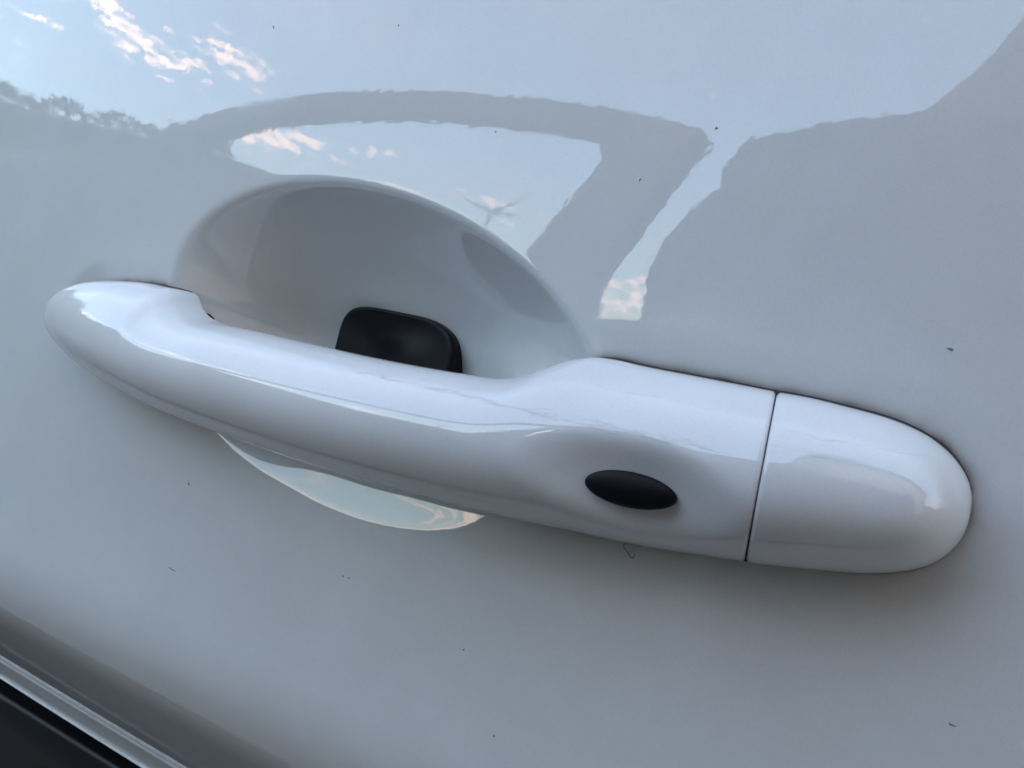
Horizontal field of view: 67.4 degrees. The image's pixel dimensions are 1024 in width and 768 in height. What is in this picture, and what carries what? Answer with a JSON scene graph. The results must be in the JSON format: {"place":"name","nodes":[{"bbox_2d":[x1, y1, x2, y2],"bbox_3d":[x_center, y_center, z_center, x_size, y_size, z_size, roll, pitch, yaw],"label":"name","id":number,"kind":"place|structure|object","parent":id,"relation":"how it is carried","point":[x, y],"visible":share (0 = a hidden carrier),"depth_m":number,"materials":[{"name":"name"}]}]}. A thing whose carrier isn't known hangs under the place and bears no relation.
{"place":"outdoors","nodes":[
{"label":"outdoors","id":0,"kind":"place"},
{"bbox_2d":[0,0,1023,767],"bbox_3d":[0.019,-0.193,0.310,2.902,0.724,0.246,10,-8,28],"label":"car door","id":1,"kind":"object","parent":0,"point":[392,382],"visible":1,"depth_m":0.15,"materials":[{"name":"paint"}]},
{"label":"ground","id":2,"kind":"structure","parent":0,"visible":0},
{"bbox_2d":[0,679,140,767],"bbox_3d":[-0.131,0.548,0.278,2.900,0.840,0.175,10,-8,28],"label":"side sill","id":3,"kind":"structure","parent":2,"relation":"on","point":[34,734],"depth_m":0.31,"materials":[{"name":"black plastic"}]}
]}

